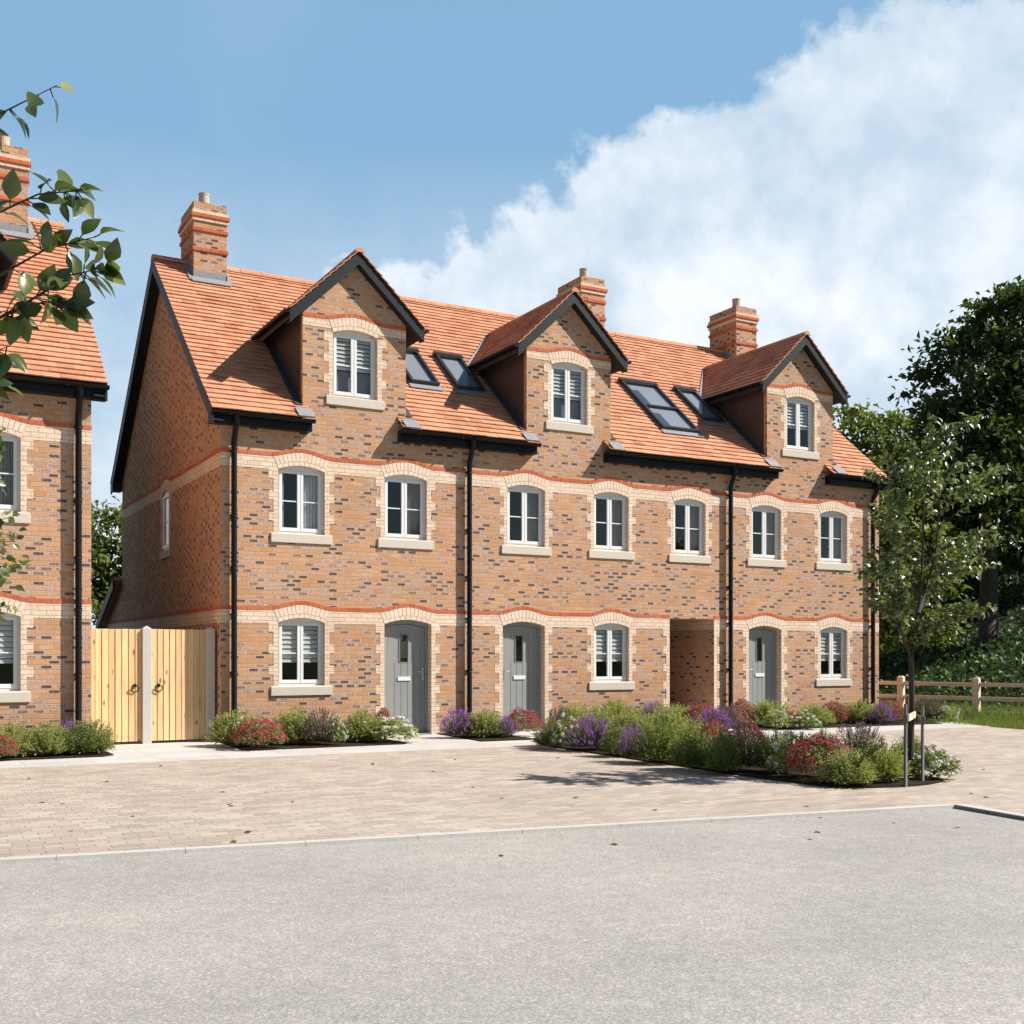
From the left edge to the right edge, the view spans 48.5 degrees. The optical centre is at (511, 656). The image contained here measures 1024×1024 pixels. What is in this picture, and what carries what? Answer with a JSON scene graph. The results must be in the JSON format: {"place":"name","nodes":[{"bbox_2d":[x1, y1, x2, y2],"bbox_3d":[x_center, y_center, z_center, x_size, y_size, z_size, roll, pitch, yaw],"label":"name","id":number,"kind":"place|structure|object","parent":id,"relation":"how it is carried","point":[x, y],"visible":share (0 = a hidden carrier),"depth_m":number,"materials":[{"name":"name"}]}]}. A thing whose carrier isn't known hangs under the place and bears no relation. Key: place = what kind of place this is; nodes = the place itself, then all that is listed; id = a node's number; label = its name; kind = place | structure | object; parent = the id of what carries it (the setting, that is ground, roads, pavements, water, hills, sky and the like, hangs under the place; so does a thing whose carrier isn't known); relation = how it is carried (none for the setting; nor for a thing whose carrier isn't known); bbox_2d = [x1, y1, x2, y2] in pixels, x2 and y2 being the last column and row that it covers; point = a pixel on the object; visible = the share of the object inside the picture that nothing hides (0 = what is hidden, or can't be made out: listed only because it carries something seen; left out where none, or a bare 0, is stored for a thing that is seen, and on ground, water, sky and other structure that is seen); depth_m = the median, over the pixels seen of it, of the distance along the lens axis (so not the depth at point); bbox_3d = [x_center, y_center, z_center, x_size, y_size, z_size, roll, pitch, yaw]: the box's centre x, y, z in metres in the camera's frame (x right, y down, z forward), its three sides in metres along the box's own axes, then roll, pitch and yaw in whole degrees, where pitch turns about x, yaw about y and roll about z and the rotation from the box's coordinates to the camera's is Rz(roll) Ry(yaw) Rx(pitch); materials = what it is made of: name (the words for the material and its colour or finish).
{"place":"outdoors","nodes":[
{"label":"outdoors","id":0,"kind":"place"},
{"bbox_2d":[0,721,979,766],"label":"footpath","id":1,"kind":"structure","parent":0,"point":[157,750],"depth_m":18.15,"materials":[{"name":"grey concrete"}]},
{"bbox_2d":[0,134,109,736],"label":"terraced house","id":2,"kind":"structure","parent":1,"relation":"on","point":[61,384],"depth_m":17.38,"materials":[{"name":"brick"}]},
{"bbox_2d":[0,596,32,702],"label":"window","id":3,"kind":"structure","parent":2,"relation":"in","point":[9,693],"depth_m":17.15,"materials":[{"name":"white"}]},
{"bbox_2d":[0,416,32,523],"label":"window","id":4,"kind":"structure","parent":2,"relation":"in","point":[10,472],"depth_m":17.16,"materials":[{"name":"white"}]},
{"bbox_2d":[0,750,113,760],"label":"planting bed","id":5,"kind":"object","parent":1,"relation":"on","point":[64,755],"visible":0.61,"depth_m":16.53,"materials":[{"name":"soil"}]},
{"bbox_2d":[0,735,19,756],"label":"flowering shrub","id":6,"kind":"object","parent":5,"relation":"on","point":[9,745],"visible":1,"depth_m":16.00,"materials":[{"name":"red plant"}]},
{"bbox_2d":[0,716,41,756],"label":"leafy shrub","id":7,"kind":"object","parent":5,"relation":"on","point":[21,742],"visible":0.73,"depth_m":16.44,"materials":[{"name":"green plant"}]},
{"bbox_2d":[25,720,75,754],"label":"leafy shrub","id":8,"kind":"object","parent":5,"relation":"on","point":[50,741],"visible":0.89,"depth_m":16.58,"materials":[{"name":"green plant"}]},
{"bbox_2d":[60,718,118,753],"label":"leafy shrub","id":9,"kind":"object","parent":5,"relation":"on","point":[89,739],"visible":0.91,"depth_m":16.86,"materials":[{"name":"green plant"}]},
{"bbox_2d":[141,626,151,743],"bbox_3d":[-6.171,0.511,19.171,0.148,2.038,0.140,0,0,-29],"label":"gate post","id":10,"kind":"object","parent":1,"relation":"on","point":[146,684],"visible":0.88,"depth_m":19.11,"materials":[{"name":"concrete"}]},
{"bbox_2d":[91,629,141,741],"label":"wooden gate","id":11,"kind":"structure","parent":10,"relation":"attached to","point":[116,678],"depth_m":18.93,"materials":[{"name":"brown wood"}]},
{"bbox_2d":[205,627,214,741],"bbox_3d":[-5.240,0.511,19.691,0.145,2.038,0.140,0,0,-29],"label":"gate post","id":12,"kind":"object","parent":1,"relation":"on","point":[210,673],"visible":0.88,"depth_m":19.63,"materials":[{"name":"concrete"}]},
{"bbox_2d":[152,629,204,740],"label":"wooden gate","id":13,"kind":"structure","parent":12,"relation":"attached to","point":[178,684],"depth_m":19.41,"materials":[{"name":"brown wood"}]},
{"bbox_2d":[96,192,475,738],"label":"terraced house","id":14,"kind":"structure","parent":1,"relation":"on","point":[272,452],"depth_m":20.93,"materials":[{"name":"brick"}]},
{"bbox_2d":[159,479,170,559],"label":"window","id":15,"kind":"structure","parent":14,"relation":"in","point":[165,553],"depth_m":23.40,"materials":[{"name":"white"}]},
{"bbox_2d":[268,605,333,695],"bbox_3d":[-3.765,-0.106,20.235,1.210,1.607,0.180,0,0,-29],"label":"window","id":16,"kind":"structure","parent":14,"relation":"in","point":[291,619],"depth_m":20.24,"materials":[{"name":"white"}]},
{"bbox_2d":[268,453,333,544],"bbox_3d":[-3.777,-2.806,20.256,1.210,1.607,0.230,0,0,-29],"label":"window","id":17,"kind":"structure","parent":14,"relation":"in","point":[309,501],"depth_m":20.26,"materials":[{"name":"white"}]},
{"bbox_2d":[324,318,385,410],"bbox_3d":[-2.889,-5.341,20.747,1.210,1.627,0.220,0,0,-29],"label":"window","id":18,"kind":"structure","parent":14,"relation":"in","point":[352,384],"depth_m":20.75,"materials":[{"name":"white"}]},
{"bbox_2d":[376,462,434,549],"bbox_3d":[-2.019,-2.806,21.240,1.210,1.607,0.232,0,0,-29],"label":"window","id":19,"kind":"structure","parent":14,"relation":"in","point":[412,508],"depth_m":21.25,"materials":[{"name":"white"}]},
{"bbox_2d":[376,607,439,735],"bbox_3d":[-1.988,0.285,21.277,1.305,2.390,0.285,0,0,-29],"label":"door","id":20,"kind":"structure","parent":14,"relation":"in","point":[402,669],"depth_m":21.38,"materials":[{"name":"grey wood"}]},
{"bbox_2d":[222,737,406,750],"bbox_3d":[-3.388,1.474,19.231,2.850,0.032,1.960,0,0,-29],"label":"planting bed","id":21,"kind":"object","parent":1,"relation":"on","point":[314,744],"visible":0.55,"depth_m":18.74,"materials":[{"name":"soil"}]},
{"bbox_2d":[203,708,269,745],"bbox_3d":[-4.478,1.146,18.625,1.069,0.601,1.111,0,0,18],"label":"leafy shrub","id":22,"kind":"object","parent":21,"relation":"on","point":[222,732],"visible":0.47,"depth_m":18.47,"materials":[{"name":"green plant"}]},
{"bbox_2d":[229,716,290,744],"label":"flowering shrub","id":23,"kind":"object","parent":21,"relation":"on","point":[274,728],"visible":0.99,"depth_m":17.87,"materials":[{"name":"red plant"}]},
{"bbox_2d":[267,705,321,742],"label":"leafy shrub","id":24,"kind":"object","parent":21,"relation":"on","point":[291,727],"visible":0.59,"depth_m":18.78,"materials":[{"name":"green plant"}]},
{"bbox_2d":[297,706,345,741],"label":"lavender plant","id":25,"kind":"object","parent":21,"relation":"on","point":[320,729],"visible":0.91,"depth_m":18.62,"materials":[{"name":"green plant"}]},
{"bbox_2d":[325,713,348,743],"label":"white flower shrub","id":26,"kind":"object","parent":21,"relation":"on","point":[339,730],"visible":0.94,"depth_m":18.59,"materials":[{"name":"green plant"}]},
{"bbox_2d":[340,705,382,740],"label":"leafy shrub","id":27,"kind":"object","parent":21,"relation":"on","point":[357,730],"visible":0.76,"depth_m":19.28,"materials":[{"name":"green plant"}]},
{"bbox_2d":[363,716,421,742],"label":"white flower shrub","id":28,"kind":"object","parent":21,"relation":"on","point":[386,725],"visible":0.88,"depth_m":19.20,"materials":[{"name":"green plant"}]},
{"bbox_2d":[438,733,532,741],"bbox_3d":[-0.499,1.474,20.776,1.051,0.032,2.159,0,0,-25],"label":"planting bed","id":29,"kind":"object","parent":1,"relation":"on","point":[481,738],"visible":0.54,"depth_m":20.35,"materials":[{"name":"soil"}]},
{"bbox_2d":[437,706,475,734],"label":"lavender plant","id":30,"kind":"object","parent":29,"relation":"on","point":[454,727],"visible":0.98,"depth_m":20.36,"materials":[{"name":"purple plant"}]},
{"bbox_2d":[461,707,508,736],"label":"leafy shrub","id":31,"kind":"object","parent":29,"relation":"on","point":[484,725],"visible":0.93,"depth_m":20.32,"materials":[{"name":"green plant"}]},
{"bbox_2d":[493,713,517,735],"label":"lavender plant","id":32,"kind":"object","parent":29,"relation":"on","point":[510,728],"visible":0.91,"depth_m":20.31,"materials":[{"name":"purple plant"}]},
{"bbox_2d":[504,707,543,731],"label":"flowering shrub","id":33,"kind":"object","parent":29,"relation":"on","point":[532,719],"visible":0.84,"depth_m":20.73,"materials":[{"name":"red plant"}]},
{"bbox_2d":[0,726,989,768],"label":"path edging","id":34,"kind":"object","parent":1,"relation":"on","point":[359,752],"visible":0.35,"depth_m":16.86,"materials":[{"name":"concrete"}]},
{"bbox_2d":[357,268,738,730],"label":"terraced house","id":35,"kind":"structure","parent":1,"relation":"on","point":[588,584],"depth_m":23.26,"materials":[{"name":"brick"}]},
{"bbox_2d":[495,610,551,730],"bbox_3d":[0.186,0.285,22.491,1.305,2.390,0.285,0,0,-29],"label":"door","id":36,"kind":"structure","parent":35,"relation":"in","point":[519,685],"depth_m":22.57,"materials":[{"name":"grey wood"}]},
{"bbox_2d":[499,473,552,555],"bbox_3d":[0.242,-2.806,22.504,1.210,1.607,0.232,0,0,-29],"label":"window","id":37,"kind":"structure","parent":35,"relation":"in","point":[531,517],"depth_m":22.52,"materials":[{"name":"white"}]},
{"bbox_2d":[544,351,594,433],"bbox_3d":[1.122,-5.341,22.989,1.210,1.627,0.220,0,0,-29],"label":"window","id":38,"kind":"structure","parent":35,"relation":"in","point":[566,411],"depth_m":22.99,"materials":[{"name":"white"}]},
{"bbox_2d":[587,612,635,689],"bbox_3d":[2.027,-0.106,23.471,1.210,1.607,0.180,0,0,-29],"label":"window","id":39,"kind":"structure","parent":35,"relation":"in","point":[603,623],"depth_m":23.49,"materials":[{"name":"white"}]},
{"bbox_2d":[587,481,635,559],"bbox_3d":[2.010,-2.806,23.492,1.210,1.607,0.232,0,0,-29],"label":"window","id":40,"kind":"structure","parent":35,"relation":"in","point":[615,522],"depth_m":23.50,"materials":[{"name":"white"}]},
{"bbox_2d":[667,488,711,563],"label":"window","id":41,"kind":"structure","parent":35,"relation":"in","point":[693,510],"depth_m":24.48,"materials":[{"name":"white"}]},
{"bbox_2d":[611,298,891,721],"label":"terraced house","id":42,"kind":"structure","parent":1,"relation":"on","point":[803,621],"depth_m":26.13,"materials":[{"name":"brick"}]},
{"bbox_2d":[743,615,786,714],"bbox_3d":[5.620,0.285,25.528,1.305,2.390,0.285,0,0,-29],"label":"door","id":43,"kind":"structure","parent":42,"relation":"in","point":[760,650],"depth_m":25.63,"materials":[{"name":"grey wood"}]},
{"bbox_2d":[746,495,786,567],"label":"window","id":44,"kind":"structure","parent":42,"relation":"in","point":[769,515],"depth_m":25.54,"materials":[{"name":"white"}]},
{"bbox_2d":[780,386,819,459],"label":"window","id":45,"kind":"structure","parent":42,"relation":"in","point":[792,392],"depth_m":26.02,"materials":[{"name":"white"}]},
{"bbox_2d":[814,617,852,685],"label":"window","id":46,"kind":"structure","parent":42,"relation":"in","point":[827,626],"depth_m":26.53,"materials":[{"name":"white"}]},
{"bbox_2d":[814,501,852,570],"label":"window","id":47,"kind":"structure","parent":42,"relation":"in","point":[836,521],"depth_m":26.54,"materials":[{"name":"white"}]},
{"bbox_2d":[743,715,941,728],"bbox_3d":[7.351,1.474,25.691,6.000,0.032,3.600,0,0,-29],"label":"planting bed","id":48,"kind":"object","parent":1,"relation":"on","point":[836,724],"visible":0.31,"depth_m":24.22,"materials":[{"name":"soil"}]},
{"bbox_2d":[746,698,794,725],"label":"leafy shrub","id":49,"kind":"object","parent":48,"relation":"on","point":[762,709],"visible":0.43,"depth_m":23.39,"materials":[{"name":"green plant"}]},
{"bbox_2d":[759,709,793,727],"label":"white flower shrub","id":50,"kind":"object","parent":48,"relation":"on","point":[777,717],"visible":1,"depth_m":22.76,"materials":[{"name":"green plant"}]},
{"bbox_2d":[789,709,822,729],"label":"white flower shrub","id":51,"kind":"object","parent":48,"relation":"on","point":[807,719],"visible":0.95,"depth_m":22.77,"materials":[{"name":"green plant"}]},
{"bbox_2d":[793,701,836,723],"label":"leafy shrub","id":52,"kind":"object","parent":48,"relation":"on","point":[823,715],"visible":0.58,"depth_m":23.87,"materials":[{"name":"green plant"}]},
{"bbox_2d":[823,700,851,720],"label":"flowering shrub","id":53,"kind":"object","parent":48,"relation":"on","point":[841,707],"visible":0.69,"depth_m":24.49,"materials":[{"name":"red plant"}]},
{"bbox_2d":[833,697,878,722],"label":"leafy shrub","id":54,"kind":"object","parent":48,"relation":"on","point":[860,711],"visible":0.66,"depth_m":24.72,"materials":[{"name":"green plant"}]},
{"bbox_2d":[868,702,897,722],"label":"lavender plant","id":55,"kind":"object","parent":48,"relation":"on","point":[881,715],"visible":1,"depth_m":24.31,"materials":[{"name":"purple plant"}]},
{"bbox_2d":[915,696,947,718],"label":"lavender plant","id":56,"kind":"object","parent":48,"relation":"on","point":[928,708],"visible":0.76,"depth_m":25.68,"materials":[{"name":"green plant"}]},
{"bbox_2d":[0,808,1023,1023],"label":"road","id":57,"kind":"structure","parent":0,"point":[911,917],"depth_m":6.27,"materials":[{"name":"grey asphalt"}]},
{"bbox_2d":[0,81,125,399],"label":"overhanging tree","id":58,"kind":"object","parent":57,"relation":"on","point":[74,306],"visible":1,"depth_m":4.13,"materials":[{"name":"green plant"}]},
{"bbox_2d":[0,804,954,864],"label":"kerb","id":59,"kind":"structure","parent":57,"relation":"on","point":[145,852],"depth_m":9.41,"materials":[{"name":"concrete"}]},
{"bbox_2d":[0,727,1023,857],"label":"block paving","id":60,"kind":"structure","parent":0,"point":[176,804],"depth_m":12.15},
{"bbox_2d":[0,427,30,621],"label":"young tree","id":61,"kind":"object","parent":60,"relation":"on","point":[4,568],"visible":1,"depth_m":9.21,"materials":[{"name":"green plant"}]},
{"bbox_2d":[549,744,941,787],"bbox_3d":[2.869,1.474,15.877,1.880,0.032,6.860,0,0,-29],"label":"planting bed","id":62,"kind":"object","parent":60,"relation":"on","point":[790,777],"visible":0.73,"depth_m":13.72,"materials":[{"name":"soil"}]},
{"bbox_2d":[530,717,567,746],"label":"leafy shrub","id":63,"kind":"object","parent":62,"relation":"on","point":[543,739],"visible":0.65,"depth_m":18.06,"materials":[{"name":"green plant"}]},
{"bbox_2d":[549,712,579,747],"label":"white flower shrub","id":64,"kind":"object","parent":62,"relation":"on","point":[559,734],"visible":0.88,"depth_m":17.72,"materials":[{"name":"green plant"}]},
{"bbox_2d":[563,711,613,747],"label":"lavender plant","id":65,"kind":"object","parent":62,"relation":"on","point":[588,736],"visible":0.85,"depth_m":17.57,"materials":[{"name":"purple plant"}]},
{"bbox_2d":[570,703,619,741],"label":"leafy shrub","id":66,"kind":"object","parent":62,"relation":"on","point":[606,714],"visible":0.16,"depth_m":18.77,"materials":[{"name":"green plant"}]},
{"bbox_2d":[597,724,634,753],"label":"leafy shrub","id":67,"kind":"object","parent":62,"relation":"on","point":[609,744],"visible":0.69,"depth_m":16.64,"materials":[{"name":"green plant"}]},
{"bbox_2d":[616,722,645,757],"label":"lavender plant","id":68,"kind":"object","parent":62,"relation":"on","point":[627,749],"visible":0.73,"depth_m":15.86,"materials":[{"name":"purple plant"}]},
{"bbox_2d":[607,708,657,739],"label":"leafy shrub","id":69,"kind":"object","parent":62,"relation":"on","point":[631,720],"visible":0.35,"depth_m":17.65,"materials":[{"name":"green plant"}]},
{"bbox_2d":[631,716,682,760],"bbox_3d":[2.026,1.125,15.639,0.824,0.615,0.815,0,0,-2],"label":"leafy shrub","id":70,"kind":"object","parent":62,"relation":"on","point":[652,747],"visible":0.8,"depth_m":15.47,"materials":[{"name":"green plant"}]},
{"bbox_2d":[642,704,691,734],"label":"leafy shrub","id":71,"kind":"object","parent":62,"relation":"on","point":[670,718],"visible":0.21,"depth_m":18.54,"materials":[{"name":"green plant"}]},
{"bbox_2d":[666,724,713,768],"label":"leafy shrub","id":72,"kind":"object","parent":62,"relation":"on","point":[691,750],"visible":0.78,"depth_m":14.65,"materials":[{"name":"green plant"}]},
{"bbox_2d":[695,720,730,745],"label":"flowering shrub","id":73,"kind":"object","parent":62,"relation":"on","point":[713,728],"visible":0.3,"depth_m":15.92,"materials":[{"name":"red plant"}]},
{"bbox_2d":[702,726,743,770],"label":"leafy shrub","id":74,"kind":"object","parent":62,"relation":"on","point":[724,756],"visible":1,"depth_m":14.15,"materials":[{"name":"green plant"}]},
{"bbox_2d":[710,720,771,767],"bbox_3d":[2.947,1.108,14.538,0.790,0.615,0.812,0,0,-33],"label":"lavender plant","id":75,"kind":"object","parent":62,"relation":"on","point":[749,756],"visible":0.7,"depth_m":14.41,"materials":[{"name":"green plant"}]},
{"bbox_2d":[754,729,801,771],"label":"leafy shrub","id":76,"kind":"object","parent":62,"relation":"on","point":[767,748],"visible":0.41,"depth_m":14.22,"materials":[{"name":"green plant"}]},
{"bbox_2d":[765,730,821,777],"bbox_3d":[3.436,1.183,13.820,0.701,0.580,0.670,0,0,-43],"label":"white flower shrub","id":77,"kind":"object","parent":62,"relation":"on","point":[780,748],"visible":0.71,"depth_m":13.75,"materials":[{"name":"green plant"}]},
{"bbox_2d":[785,732,855,774],"bbox_3d":[3.675,1.143,13.439,0.878,0.507,0.906,0,0,22],"label":"flowering shrub","id":78,"kind":"object","parent":62,"relation":"on","point":[796,760],"visible":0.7,"depth_m":13.35,"materials":[{"name":"red plant"}]},
{"bbox_2d":[816,745,880,784],"bbox_3d":[3.833,1.226,12.934,0.722,0.434,0.742,0,0,13],"label":"leafy shrub","id":79,"kind":"object","parent":62,"relation":"on","point":[842,770],"visible":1,"depth_m":12.83,"materials":[{"name":"green plant"}]},
{"bbox_2d":[828,719,887,757],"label":"lavender plant","id":80,"kind":"object","parent":62,"relation":"on","point":[857,743],"visible":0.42,"depth_m":14.76,"materials":[{"name":"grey plant"}]},
{"bbox_2d":[857,736,913,781],"bbox_3d":[4.309,1.181,13.260,0.674,0.532,0.673,0,0,42],"label":"leafy shrub","id":81,"kind":"object","parent":62,"relation":"on","point":[889,767],"visible":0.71,"depth_m":13.12,"materials":[{"name":"green plant"}]},
{"bbox_2d":[904,696,925,786],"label":"tree stakes","id":82,"kind":"object","parent":62,"relation":"on","point":[921,718],"visible":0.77,"depth_m":13.29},
{"bbox_2d":[901,743,963,780],"bbox_3d":[5.074,1.266,13.650,0.774,0.431,0.740,0,0,-6],"label":"white flower shrub","id":83,"kind":"object","parent":62,"relation":"on","point":[937,758],"visible":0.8,"depth_m":13.50,"materials":[{"name":"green plant"}]},
{"bbox_2d":[853,412,1015,777],"bbox_3d":[5.133,-0.696,13.684,1.735,4.452,1.834,0,0,-9],"label":"young tree","id":84,"kind":"object","parent":62,"relation":"on","point":[901,587],"visible":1,"depth_m":13.61,"materials":[{"name":"green plant"}]},
{"bbox_2d":[955,804,1023,819],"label":"edging kerb","id":85,"kind":"structure","parent":60,"relation":"on","point":[1008,813],"depth_m":10.88,"materials":[{"name":"concrete"}]},
{"bbox_2d":[0,0,1023,628],"label":"sky","id":86,"kind":"structure","parent":0,"point":[850,173],"materials":[{"name":"blue"}]},
{"bbox_2d":[879,563,1023,706],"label":"wooded bank","id":87,"kind":"structure","parent":0,"point":[1007,666],"depth_m":36.04,"materials":[{"name":"green plant"}]},
{"bbox_2d":[833,398,975,655],"bbox_3d":[11.165,-2.958,34.157,7.081,9.126,4.876,0,0,-29],"label":"broadleaf tree","id":88,"kind":"object","parent":87,"relation":"on","point":[872,422],"visible":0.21,"depth_m":33.42,"materials":[{"name":"green plant"}]},
{"bbox_2d":[871,443,1023,610],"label":"broadleaf tree","id":89,"kind":"object","parent":87,"relation":"on","point":[973,583],"visible":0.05,"depth_m":42.83,"materials":[{"name":"green plant"}]},
{"bbox_2d":[879,575,1023,711],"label":"ivy","id":90,"kind":"object","parent":87,"relation":"on","point":[944,668],"visible":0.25,"depth_m":33.73,"materials":[{"name":"green plant"}]},
{"bbox_2d":[887,275,1023,648],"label":"broadleaf tree","id":91,"kind":"object","parent":87,"relation":"on","point":[992,440],"visible":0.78,"depth_m":35.08,"materials":[{"name":"green plant"}]},
{"bbox_2d":[944,397,1023,586],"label":"broadleaf tree","id":92,"kind":"object","parent":87,"relation":"on","point":[1016,536],"visible":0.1,"depth_m":40.16,"materials":[{"name":"green plant"}]},
{"bbox_2d":[879,698,1023,729],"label":"grass","id":93,"kind":"structure","parent":0,"point":[1001,719],"depth_m":25.94,"materials":[{"name":"green plant"}]},
{"label":"ground","id":94,"kind":"structure","parent":0,"visible":0},
{"bbox_2d":[91,496,121,628],"bbox_3d":[-12.696,-1.815,35.921,5.859,7.203,4.291,0,0,-29],"label":"broadleaf tree","id":95,"kind":"object","parent":94,"relation":"on","point":[102,565],"visible":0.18,"depth_m":35.25,"materials":[{"name":"green plant"}]},
{"bbox_2d":[879,676,1023,715],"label":"rail fence","id":96,"kind":"object","parent":94,"relation":"on","point":[976,685],"visible":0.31,"depth_m":27.50,"materials":[{"name":"brown wood"}]},
{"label":"planting bed","id":97,"kind":"structure","parent":0,"visible":0},
{"bbox_2d":[545,702,594,725],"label":"leafy shrub","id":98,"kind":"object","parent":97,"relation":"on","point":[575,711],"visible":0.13,"depth_m":21.46,"materials":[{"name":"green plant"}]},
{"bbox_2d":[590,696,637,725],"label":"leafy shrub","id":99,"kind":"object","parent":97,"relation":"on","point":[617,707],"visible":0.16,"depth_m":22.30,"materials":[{"name":"green plant"}]},
{"bbox_2d":[677,702,716,726],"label":"flowering shrub","id":100,"kind":"object","parent":97,"relation":"on","point":[692,711],"visible":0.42,"depth_m":22.04,"materials":[{"name":"red plant"}]},
{"bbox_2d":[692,704,733,730],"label":"lavender plant","id":101,"kind":"object","parent":97,"relation":"on","point":[720,718],"visible":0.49,"depth_m":21.44,"materials":[{"name":"purple plant"}]},
{"bbox_2d":[729,698,757,722],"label":"flowering shrub","id":102,"kind":"object","parent":97,"relation":"on","point":[743,707],"visible":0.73,"depth_m":23.33,"materials":[{"name":"red plant"}]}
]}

